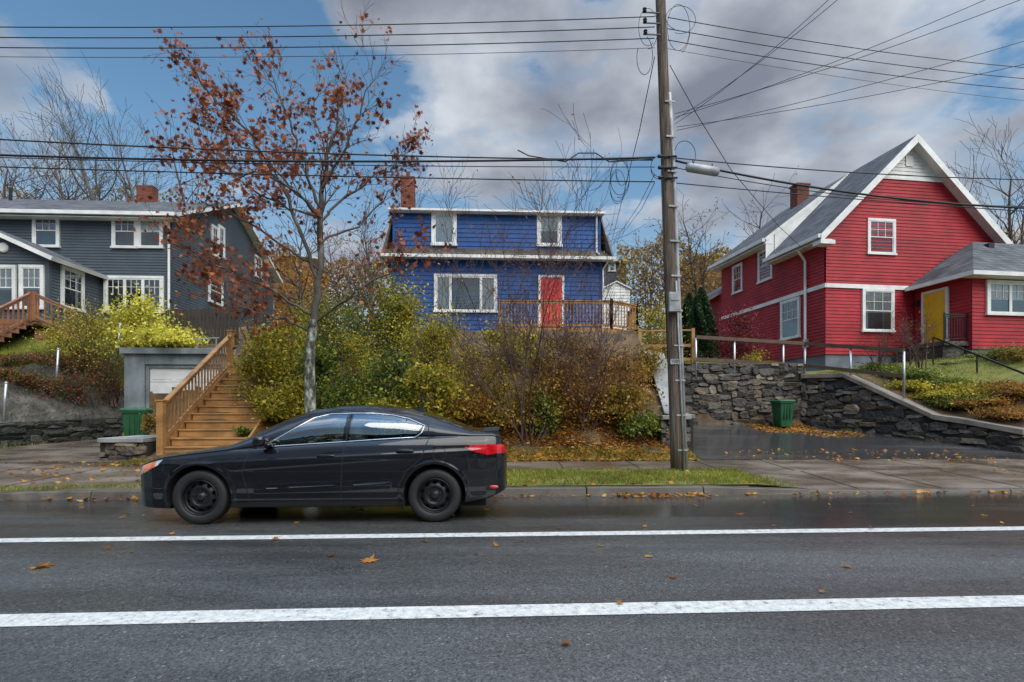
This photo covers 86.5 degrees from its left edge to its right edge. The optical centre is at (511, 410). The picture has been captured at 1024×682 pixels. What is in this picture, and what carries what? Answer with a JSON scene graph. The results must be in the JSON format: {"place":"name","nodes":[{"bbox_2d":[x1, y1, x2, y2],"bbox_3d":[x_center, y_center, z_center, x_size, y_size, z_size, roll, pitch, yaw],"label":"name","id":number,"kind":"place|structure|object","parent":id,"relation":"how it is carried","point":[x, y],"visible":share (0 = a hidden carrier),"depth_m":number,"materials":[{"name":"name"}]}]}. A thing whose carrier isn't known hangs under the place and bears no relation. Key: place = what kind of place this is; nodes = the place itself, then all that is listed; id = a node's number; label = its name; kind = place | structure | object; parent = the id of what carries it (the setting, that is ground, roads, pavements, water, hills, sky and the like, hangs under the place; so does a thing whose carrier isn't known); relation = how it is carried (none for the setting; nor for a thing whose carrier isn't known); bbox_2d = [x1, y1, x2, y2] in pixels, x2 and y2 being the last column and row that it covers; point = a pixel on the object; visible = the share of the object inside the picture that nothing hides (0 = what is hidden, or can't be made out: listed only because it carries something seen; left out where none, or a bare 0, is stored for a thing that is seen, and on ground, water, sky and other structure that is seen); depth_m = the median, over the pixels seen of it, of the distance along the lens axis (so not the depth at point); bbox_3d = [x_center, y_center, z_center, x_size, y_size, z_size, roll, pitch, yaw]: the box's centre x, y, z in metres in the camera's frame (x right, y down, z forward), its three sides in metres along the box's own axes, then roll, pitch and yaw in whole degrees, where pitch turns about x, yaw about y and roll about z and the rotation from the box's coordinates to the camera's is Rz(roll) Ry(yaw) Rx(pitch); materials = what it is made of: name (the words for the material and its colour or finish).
{"place":"outdoors","nodes":[
{"label":"outdoors","id":0,"kind":"place"},
{"bbox_2d":[0,439,123,462],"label":"driveway","id":1,"kind":"structure","parent":0,"point":[84,450],"depth_m":12.76,"materials":[{"name":"grey concrete"}]},
{"bbox_2d":[0,492,1023,681],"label":"road","id":2,"kind":"structure","parent":0,"point":[976,644],"depth_m":4.01,"materials":[{"name":"grey asphalt"}]},
{"bbox_2d":[140,405,506,523],"bbox_3d":[-2.284,0.610,7.144,4.382,1.379,2.170,0,0,-3],"label":"parked car","id":3,"kind":"object","parent":2,"relation":"on","point":[435,468],"visible":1,"depth_m":6.30,"materials":[{"name":"black paint"}]},
{"bbox_2d":[0,595,1023,626],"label":"road marking","id":4,"kind":"object","parent":2,"relation":"on","point":[144,617],"visible":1,"depth_m":3.53,"materials":[{"name":"white paint"}]},
{"bbox_2d":[0,485,1023,500],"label":"kerb","id":5,"kind":"structure","parent":2,"relation":"on","point":[509,491],"depth_m":8.38,"materials":[{"name":"concrete"}]},
{"bbox_2d":[0,526,1023,541],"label":"road marking","id":6,"kind":"object","parent":2,"relation":"on","point":[72,539],"visible":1,"depth_m":5.71,"materials":[{"name":"white paint"}]},
{"bbox_2d":[0,325,1023,487],"bbox_3d":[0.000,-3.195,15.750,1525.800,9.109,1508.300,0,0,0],"label":"ground","id":7,"kind":"structure","parent":0,"point":[96,408],"depth_m":15.75,"materials":[{"name":"soil"}]},
{"bbox_2d":[0,291,80,342],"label":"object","id":8,"kind":"structure","parent":7,"relation":"on","point":[8,329],"depth_m":17.82,"materials":[{"name":"red wood"}]},
{"bbox_2d":[0,118,87,199],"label":"bare tree","id":9,"kind":"object","parent":7,"relation":"on","point":[5,184],"visible":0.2,"depth_m":38.14,"materials":[{"name":"brown plant"}]},
{"bbox_2d":[0,417,123,447],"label":"garden wall","id":10,"kind":"structure","parent":7,"relation":"on","point":[12,434],"depth_m":14.99,"materials":[{"name":"stone"}]},
{"bbox_2d":[9,286,126,373],"bbox_3d":[-13.329,-2.439,16.740,3.016,2.751,2.687,0,0,-31],"label":"shrub","id":11,"kind":"object","parent":7,"relation":"on","point":[90,329],"visible":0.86,"depth_m":16.59,"materials":[{"name":"green plant"}]},
{"bbox_2d":[40,360,112,410],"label":"shrub","id":12,"kind":"object","parent":7,"relation":"on","point":[79,396],"visible":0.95,"depth_m":15.79,"materials":[{"name":"brown plant"}]},
{"bbox_2d":[0,80,158,199],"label":"bare tree","id":13,"kind":"object","parent":7,"relation":"on","point":[56,178],"visible":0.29,"depth_m":38.27,"materials":[{"name":"brown plant"}]},
{"bbox_2d":[14,50,160,200],"bbox_3d":[-27.565,-13.732,35.637,9.575,19.675,13.303,0,0,0],"label":"bare tree","id":14,"kind":"object","parent":7,"relation":"on","point":[86,182],"visible":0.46,"depth_m":36.09,"materials":[{"name":"brown plant"}]},
{"bbox_2d":[90,344,123,406],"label":"shrub","id":15,"kind":"object","parent":7,"relation":"on","point":[114,382],"visible":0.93,"depth_m":16.52,"materials":[{"name":"brown plant"}]},
{"bbox_2d":[62,51,184,201],"bbox_3d":[-26.715,-13.606,37.430,10.614,19.361,7.713,0,0,38],"label":"bare tree","id":16,"kind":"object","parent":7,"relation":"on","point":[129,188],"visible":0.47,"depth_m":36.33,"materials":[{"name":"brown plant"}]},
{"bbox_2d":[97,435,155,459],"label":"stone plinth","id":17,"kind":"structure","parent":7,"relation":"on","point":[126,447],"depth_m":11.74,"materials":[{"name":"stone"}]},
{"bbox_2d":[119,408,153,435],"bbox_3d":[-9.808,0.413,14.236,0.621,1.008,0.778,0,0,-20],"label":"wheeled bin","id":18,"kind":"object","parent":17,"relation":"on","point":[132,419],"visible":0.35,"depth_m":13.92,"materials":[{"name":"green plastic"}]},
{"bbox_2d":[81,281,185,370],"bbox_3d":[-12.050,-2.806,17.404,2.774,3.172,2.733,0,0,-38],"label":"shrub","id":19,"kind":"object","parent":7,"relation":"on","point":[128,316],"visible":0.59,"depth_m":17.27,"materials":[{"name":"yellow plant"}]},
{"bbox_2d":[0,185,282,329],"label":"grey house","id":20,"kind":"structure","parent":7,"relation":"on","point":[54,250],"depth_m":21.36,"materials":[{"name":"wood"}]},
{"bbox_2d":[0,265,16,309],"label":"window","id":21,"kind":"structure","parent":20,"relation":"in","point":[8,273],"depth_m":18.69,"materials":[{"name":"white paint"}]},
{"bbox_2d":[18,264,44,309],"bbox_3d":[-16.538,-4.265,18.717,0.879,1.532,0.110,0,0,-3],"label":"window","id":22,"kind":"structure","parent":20,"relation":"in","point":[30,277],"depth_m":18.72,"materials":[{"name":"white paint"}]},
{"bbox_2d":[32,214,60,247],"bbox_3d":[-18.170,-7.056,21.197,1.070,1.360,0.110,0,0,-3],"label":"window","id":23,"kind":"structure","parent":20,"relation":"in","point":[45,233],"depth_m":21.21,"materials":[{"name":"white paint"}]},
{"bbox_2d":[60,265,85,312],"bbox_3d":[-16.019,-4.434,19.850,0.110,1.507,1.151,0,0,-3],"label":"window","id":24,"kind":"structure","parent":20,"relation":"in","point":[72,282],"depth_m":19.85,"materials":[{"name":"white paint"}]},
{"bbox_2d":[110,215,138,248],"bbox_3d":[-15.214,-7.073,21.353,1.035,1.370,0.110,0,0,-3],"label":"window","id":25,"kind":"structure","parent":20,"relation":"in","point":[123,236],"depth_m":21.37,"materials":[{"name":"white paint"}]},
{"bbox_2d":[103,275,163,312],"bbox_3d":[-14.862,-4.585,21.370,2.329,1.457,0.110,0,0,-3],"label":"window","id":26,"kind":"structure","parent":20,"relation":"in","point":[109,285],"depth_m":21.37,"materials":[{"name":"white paint"}]},
{"bbox_2d":[136,216,163,248],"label":"window","id":27,"kind":"structure","parent":20,"relation":"in","point":[146,240],"depth_m":21.42,"materials":[{"name":"grey glass"}]},
{"bbox_2d":[100,320,215,351],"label":"shrub","id":28,"kind":"object","parent":7,"relation":"on","point":[173,336],"visible":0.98,"depth_m":16.47,"materials":[{"name":"yellow plant"}]},
{"bbox_2d":[119,337,239,407],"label":"concrete garage","id":29,"kind":"structure","parent":7,"relation":"on","point":[147,371],"depth_m":16.56,"materials":[{"name":"grey paint"}]},
{"bbox_2d":[150,368,220,392],"bbox_3d":[-9.998,-0.248,16.738,2.173,2.129,0.070,0,0,-3],"label":"door","id":30,"kind":"structure","parent":29,"relation":"in","point":[162,380],"depth_m":16.68,"materials":[{"name":"white paint"}]},
{"bbox_2d":[166,308,238,344],"bbox_3d":[-10.148,-2.636,17.833,2.502,1.473,0.074,0,0,5],"label":"wooden fence","id":31,"kind":"object","parent":29,"relation":"on","point":[203,318],"visible":0.42,"depth_m":17.78,"materials":[{"name":"brown wood"}]},
{"bbox_2d":[155,330,291,454],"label":"wooden stairs","id":32,"kind":"structure","parent":7,"relation":"on","point":[182,434],"depth_m":13.03,"materials":[{"name":"brown wood"}]},
{"bbox_2d":[210,242,284,343],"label":"bare shrub","id":33,"kind":"object","parent":7,"relation":"on","point":[254,300],"visible":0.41,"depth_m":16.54,"materials":[{"name":"red plant"}]},
{"bbox_2d":[220,320,297,406],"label":"shrub","id":34,"kind":"object","parent":7,"relation":"on","point":[252,363],"visible":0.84,"depth_m":13.61,"materials":[{"name":"green plant"}]},
{"bbox_2d":[237,380,292,426],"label":"shrub","id":35,"kind":"object","parent":7,"relation":"on","point":[258,397],"visible":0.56,"depth_m":12.97,"materials":[{"name":"green plant"}]},
{"bbox_2d":[228,302,333,384],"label":"shrub","id":36,"kind":"object","parent":7,"relation":"on","point":[291,331],"visible":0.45,"depth_m":14.20,"materials":[{"name":"green plant"}]},
{"bbox_2d":[117,0,451,412],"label":"maple tree","id":37,"kind":"object","parent":7,"relation":"on","point":[210,270],"visible":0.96,"depth_m":11.34,"materials":[{"name":"brown plant"}]},
{"bbox_2d":[258,384,316,420],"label":"shrub","id":38,"kind":"object","parent":7,"relation":"on","point":[286,411],"visible":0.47,"depth_m":12.69,"materials":[{"name":"green plant"}]},
{"bbox_2d":[246,364,334,428],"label":"shrub","id":39,"kind":"object","parent":7,"relation":"on","point":[294,387],"visible":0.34,"depth_m":12.96,"materials":[{"name":"green plant"}]},
{"bbox_2d":[262,197,348,320],"bbox_3d":[-12.912,-8.481,33.744,5.732,9.270,3.618,0,0,-22],"label":"autumn tree","id":40,"kind":"object","parent":7,"relation":"on","point":[299,274],"visible":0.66,"depth_m":33.69,"materials":[{"name":"brown plant"}]},
{"bbox_2d":[274,319,369,408],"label":"shrub","id":41,"kind":"object","parent":7,"relation":"on","point":[325,356],"visible":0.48,"depth_m":13.39,"materials":[{"name":"green plant"}]},
{"bbox_2d":[265,280,378,362],"bbox_3d":[-5.375,-2.368,15.717,3.241,2.929,2.982,0,0,0],"label":"shrub","id":42,"kind":"object","parent":7,"relation":"on","point":[333,312],"visible":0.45,"depth_m":15.43,"materials":[{"name":"green plant"}]},
{"bbox_2d":[271,242,390,329],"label":"distant woodland","id":43,"kind":"object","parent":7,"relation":"on","point":[305,271],"visible":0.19,"depth_m":36.95,"materials":[{"name":"orange plant"}]},
{"bbox_2d":[301,365,388,434],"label":"shrub","id":44,"kind":"object","parent":7,"relation":"on","point":[321,397],"visible":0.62,"depth_m":12.78,"materials":[{"name":"green plant"}]},
{"bbox_2d":[298,314,406,394],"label":"shrub","id":45,"kind":"object","parent":7,"relation":"on","point":[351,344],"visible":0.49,"depth_m":14.07,"materials":[{"name":"green plant"}]},
{"bbox_2d":[307,248,432,356],"bbox_3d":[-4.106,-3.133,16.020,3.818,3.641,3.447,0,0,0],"label":"shrub","id":46,"kind":"object","parent":7,"relation":"on","point":[367,325],"visible":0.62,"depth_m":15.91,"materials":[{"name":"green plant"}]},
{"bbox_2d":[342,382,436,433],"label":"shrub","id":47,"kind":"object","parent":7,"relation":"on","point":[387,426],"visible":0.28,"depth_m":12.71,"materials":[{"name":"green plant"}]},
{"bbox_2d":[348,317,437,424],"bbox_3d":[-3.041,-1.046,13.470,2.567,2.962,2.840,0,0,0],"label":"shrub","id":48,"kind":"object","parent":7,"relation":"on","point":[389,373],"visible":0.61,"depth_m":13.32,"materials":[{"name":"green plant"}]},
{"bbox_2d":[363,271,436,353],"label":"shrub","id":49,"kind":"object","parent":7,"relation":"on","point":[404,309],"visible":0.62,"depth_m":16.13,"materials":[{"name":"green plant"}]},
{"bbox_2d":[369,289,474,385],"bbox_3d":[-2.559,-1.849,14.791,2.983,2.801,2.994,0,0,38],"label":"shrub","id":50,"kind":"object","parent":7,"relation":"on","point":[425,347],"visible":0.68,"depth_m":14.66,"materials":[{"name":"green plant"}]},
{"bbox_2d":[392,345,482,432],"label":"shrub","id":51,"kind":"object","parent":7,"relation":"on","point":[434,378],"visible":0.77,"depth_m":12.80,"materials":[{"name":"green plant"}]},
{"bbox_2d":[400,303,487,372],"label":"shrub","id":52,"kind":"object","parent":7,"relation":"on","point":[446,346],"visible":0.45,"depth_m":15.17,"materials":[{"name":"green plant"}]},
{"bbox_2d":[442,389,496,427],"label":"shrub","id":53,"kind":"object","parent":7,"relation":"on","point":[472,399],"visible":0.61,"depth_m":12.99,"materials":[{"name":"green plant"}]},
{"bbox_2d":[429,320,520,402],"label":"shrub","id":54,"kind":"object","parent":7,"relation":"on","point":[493,365],"visible":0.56,"depth_m":13.97,"materials":[{"name":"green plant"}]},
{"bbox_2d":[434,359,540,433],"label":"shrub","id":55,"kind":"object","parent":7,"relation":"on","point":[496,393],"visible":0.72,"depth_m":13.03,"materials":[{"name":"green plant"}]},
{"bbox_2d":[380,171,615,330],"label":"blue house","id":56,"kind":"structure","parent":7,"relation":"on","point":[436,234],"depth_m":22.22,"materials":[{"name":"paint"}]},
{"bbox_2d":[431,213,456,245],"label":"window","id":57,"kind":"structure","parent":56,"relation":"in","point":[437,235],"depth_m":22.18,"materials":[{"name":"grey glass"}]},
{"bbox_2d":[433,274,497,312],"bbox_3d":[-1.880,-4.786,22.102,2.622,1.560,0.110,0,0,-3],"label":"window","id":58,"kind":"structure","parent":56,"relation":"in","point":[474,285],"depth_m":22.12,"materials":[{"name":"white paint"}]},
{"bbox_2d":[461,314,546,370],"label":"shrub","id":59,"kind":"object","parent":7,"relation":"on","point":[492,337],"visible":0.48,"depth_m":15.73,"materials":[{"name":"green plant"}]},
{"bbox_2d":[0,409,1023,501],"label":"fallen leaves","id":60,"kind":"object","parent":7,"relation":"on","point":[557,441],"visible":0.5,"depth_m":12.57,"materials":[{"name":"orange plant"}]},
{"bbox_2d":[0,330,1023,490],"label":"verge grass","id":61,"kind":"structure","parent":7,"relation":"on","point":[747,478],"depth_m":9.86,"materials":[{"name":"green plant"}]},
{"bbox_2d":[389,104,657,445],"bbox_3d":[1.421,-2.787,12.799,7.267,7.326,6.026,0,0,-39],"label":"bare shrub","id":62,"kind":"object","parent":7,"relation":"on","point":[522,399],"visible":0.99,"depth_m":12.82,"materials":[{"name":"red plant"}]},
{"bbox_2d":[493,375,574,434],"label":"shrub","id":63,"kind":"object","parent":7,"relation":"on","point":[518,402],"visible":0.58,"depth_m":13.11,"materials":[{"name":"brown plant"}]},
{"bbox_2d":[527,385,564,437],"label":"shrub","id":64,"kind":"object","parent":7,"relation":"on","point":[551,422],"visible":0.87,"depth_m":12.96,"materials":[{"name":"green plant"}]},
{"bbox_2d":[501,343,616,416],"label":"shrub","id":65,"kind":"object","parent":7,"relation":"on","point":[556,378],"visible":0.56,"depth_m":13.42,"materials":[{"name":"brown plant"}]},
{"bbox_2d":[518,323,609,373],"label":"shrub","id":66,"kind":"object","parent":7,"relation":"on","point":[548,357],"visible":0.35,"depth_m":15.06,"materials":[{"name":"brown plant"}]},
{"bbox_2d":[499,299,637,334],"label":"wooden deck","id":67,"kind":"structure","parent":7,"relation":"on","point":[633,313],"depth_m":19.93,"materials":[{"name":"brown wood"}]},
{"bbox_2d":[532,336,632,394],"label":"shrub","id":68,"kind":"object","parent":7,"relation":"on","point":[588,367],"visible":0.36,"depth_m":14.24,"materials":[{"name":"brown plant"}]},
{"bbox_2d":[535,367,631,441],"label":"shrub","id":69,"kind":"object","parent":7,"relation":"on","point":[569,410],"visible":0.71,"depth_m":13.34,"materials":[{"name":"brown plant"}]},
{"bbox_2d":[540,276,651,432],"bbox_3d":[2.133,-1.436,13.086,3.675,4.006,2.309,0,0,41],"label":"bare shrub","id":70,"kind":"object","parent":7,"relation":"on","point":[596,368],"visible":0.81,"depth_m":13.08,"materials":[{"name":"red plant"}]},
{"bbox_2d":[604,281,631,329],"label":"garden shed","id":71,"kind":"structure","parent":7,"relation":"on","point":[618,289],"depth_m":26.03,"materials":[{"name":"white paint"}]},
{"bbox_2d":[585,327,663,417],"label":"shrub","id":72,"kind":"object","parent":7,"relation":"on","point":[634,375],"visible":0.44,"depth_m":13.78,"materials":[{"name":"brown plant"}]},
{"bbox_2d":[596,374,663,427],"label":"shrub","id":73,"kind":"object","parent":7,"relation":"on","point":[625,404],"visible":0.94,"depth_m":13.34,"materials":[{"name":"green plant"}]},
{"bbox_2d":[615,330,667,385],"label":"shrub","id":74,"kind":"object","parent":7,"relation":"on","point":[656,353],"visible":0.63,"depth_m":15.13,"materials":[{"name":"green plant"}]},
{"bbox_2d":[616,407,668,441],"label":"shrub","id":75,"kind":"object","parent":7,"relation":"on","point":[649,420],"visible":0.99,"depth_m":13.02,"materials":[{"name":"green plant"}]},
{"bbox_2d":[631,285,687,351],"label":"shrub","id":76,"kind":"object","parent":7,"relation":"on","point":[657,320],"visible":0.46,"depth_m":19.43,"materials":[{"name":"green plant"}]},
{"bbox_2d":[642,0,687,470],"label":"utility pole","id":77,"kind":"object","parent":7,"relation":"on","point":[677,427],"visible":0.98,"depth_m":10.21,"materials":[{"name":"brown wood"}]},
{"bbox_2d":[0,139,651,160],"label":"overhead wire","id":78,"kind":"object","parent":77,"relation":"attached to","point":[300,152],"visible":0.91,"depth_m":9.94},
{"bbox_2d":[0,154,654,162],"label":"overhead wire","id":79,"kind":"object","parent":77,"relation":"attached to","point":[328,161],"visible":0.99,"depth_m":9.95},
{"bbox_2d":[0,166,654,181],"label":"overhead wire","id":80,"kind":"object","parent":77,"relation":"attached to","point":[317,175],"visible":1,"depth_m":9.95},
{"bbox_2d":[0,38,654,48],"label":"overhead wire","id":81,"kind":"object","parent":77,"relation":"attached to","point":[311,46],"visible":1,"depth_m":9.94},
{"bbox_2d":[0,16,654,27],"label":"overhead wire","id":82,"kind":"object","parent":77,"relation":"attached to","point":[326,25],"visible":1,"depth_m":9.96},
{"bbox_2d":[0,26,654,37],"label":"overhead wire","id":83,"kind":"object","parent":77,"relation":"attached to","point":[334,35],"visible":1,"depth_m":9.97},
{"bbox_2d":[675,160,1023,208],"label":"overhead wire","id":84,"kind":"object","parent":77,"relation":"attached to","point":[842,191],"visible":0.94,"depth_m":10.48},
{"bbox_2d":[644,351,694,451],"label":"retaining wall","id":85,"kind":"structure","parent":7,"relation":"on","point":[663,383],"depth_m":14.76,"materials":[{"name":"concrete"}]},
{"bbox_2d":[616,232,730,351],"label":"distant woodland","id":86,"kind":"object","parent":7,"relation":"on","point":[633,258],"visible":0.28,"depth_m":38.94,"materials":[{"name":"brown plant"}]},
{"bbox_2d":[640,189,728,294],"bbox_3d":[12.709,-9.273,35.786,8.425,11.874,5.493,0,0,0],"label":"autumn tree","id":87,"kind":"object","parent":7,"relation":"on","point":[690,262],"visible":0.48,"depth_m":36.05,"materials":[{"name":"brown plant"}]},
{"bbox_2d":[683,287,720,357],"bbox_3d":[7.137,-3.291,20.553,1.594,2.804,1.534,0,0,0],"label":"cedar tree","id":88,"kind":"object","parent":7,"relation":"on","point":[701,320],"visible":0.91,"depth_m":20.26,"materials":[{"name":"green plant"}]},
{"bbox_2d":[704,302,770,359],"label":"shrub","id":89,"kind":"object","parent":7,"relation":"on","point":[741,349],"visible":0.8,"depth_m":19.59,"materials":[{"name":"red plant"}]},
{"bbox_2d":[684,363,802,424],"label":"retaining wall","id":90,"kind":"structure","parent":7,"relation":"on","point":[744,394],"depth_m":17.68,"materials":[{"name":"stone"}]},
{"bbox_2d":[705,134,1023,370],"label":"red house","id":91,"kind":"structure","parent":7,"relation":"on","point":[856,268],"depth_m":21.36,"materials":[{"name":"paint"}]},
{"bbox_2d":[779,296,800,339],"bbox_3d":[11.759,-3.883,23.015,0.110,1.693,1.309,0,0,-8],"label":"window","id":92,"kind":"structure","parent":91,"relation":"in","point":[790,309],"depth_m":23.02,"materials":[{"name":"white paint"}]},
{"bbox_2d":[861,288,895,332],"bbox_3d":[14.325,-3.930,21.260,1.449,1.688,0.110,0,0,-8],"label":"window","id":93,"kind":"structure","parent":91,"relation":"in","point":[878,305],"depth_m":21.27,"materials":[{"name":"white paint"}]},
{"bbox_2d":[924,290,944,343],"bbox_3d":[15.987,-3.481,20.576,0.120,2.025,0.902,0,0,-8],"label":"door","id":94,"kind":"structure","parent":91,"relation":"in","point":[938,298],"depth_m":20.59,"materials":[{"name":"yellow paint"}]},
{"bbox_2d":[985,280,1023,315],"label":"window","id":95,"kind":"structure","parent":91,"relation":"in","point":[1003,297],"depth_m":19.34,"materials":[{"name":"white paint"}]},
{"bbox_2d":[800,373,1023,452],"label":"retaining wall","id":96,"kind":"structure","parent":7,"relation":"on","point":[846,401],"depth_m":15.71,"materials":[{"name":"stone"}]},
{"bbox_2d":[695,335,904,398],"bbox_3d":[8.869,-1.401,17.271,5.644,2.100,1.876,0,0,25],"label":"handrail fence","id":97,"kind":"object","parent":96,"relation":"on","point":[850,370],"visible":0.95,"depth_m":17.59,"materials":[{"name":"metal"}]},
{"bbox_2d":[889,304,938,368],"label":"bare shrub","id":98,"kind":"object","parent":7,"relation":"on","point":[912,348],"visible":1,"depth_m":17.95,"materials":[{"name":"red plant"}]},
{"bbox_2d":[946,113,1023,243],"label":"bare tree","id":99,"kind":"object","parent":7,"relation":"on","point":[1009,232],"visible":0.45,"depth_m":35.02,"materials":[{"name":"brown plant"}]},
{"bbox_2d":[965,403,1023,422],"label":"shrub","id":100,"kind":"object","parent":7,"relation":"on","point":[1009,412],"visible":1,"depth_m":13.78,"materials":[{"name":"orange plant"}]},
{"bbox_2d":[0,458,1023,491],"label":"pavement","id":101,"kind":"structure","parent":0,"point":[855,476],"depth_m":10.33,"materials":[{"name":"grey concrete"}]},
{"bbox_2d":[507,469,779,485],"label":"grass verge","id":102,"kind":"object","parent":101,"relation":"on","point":[654,482],"depth_m":8.92,"materials":[{"name":"green plant"}]},
{"bbox_2d":[0,0,1023,350],"label":"sky","id":103,"kind":"structure","parent":0,"point":[489,103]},
{"bbox_2d":[693,424,1023,459],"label":"driveway","id":104,"kind":"structure","parent":0,"point":[713,442],"depth_m":13.83,"materials":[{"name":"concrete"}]},
{"bbox_2d":[769,399,795,426],"bbox_3d":[8.454,0.078,17.034,0.540,0.877,0.676,0,0,-6],"label":"wheeled bin","id":105,"kind":"object","parent":104,"relation":"on","point":[782,411],"visible":0.98,"depth_m":16.78,"materials":[{"name":"green plastic"}]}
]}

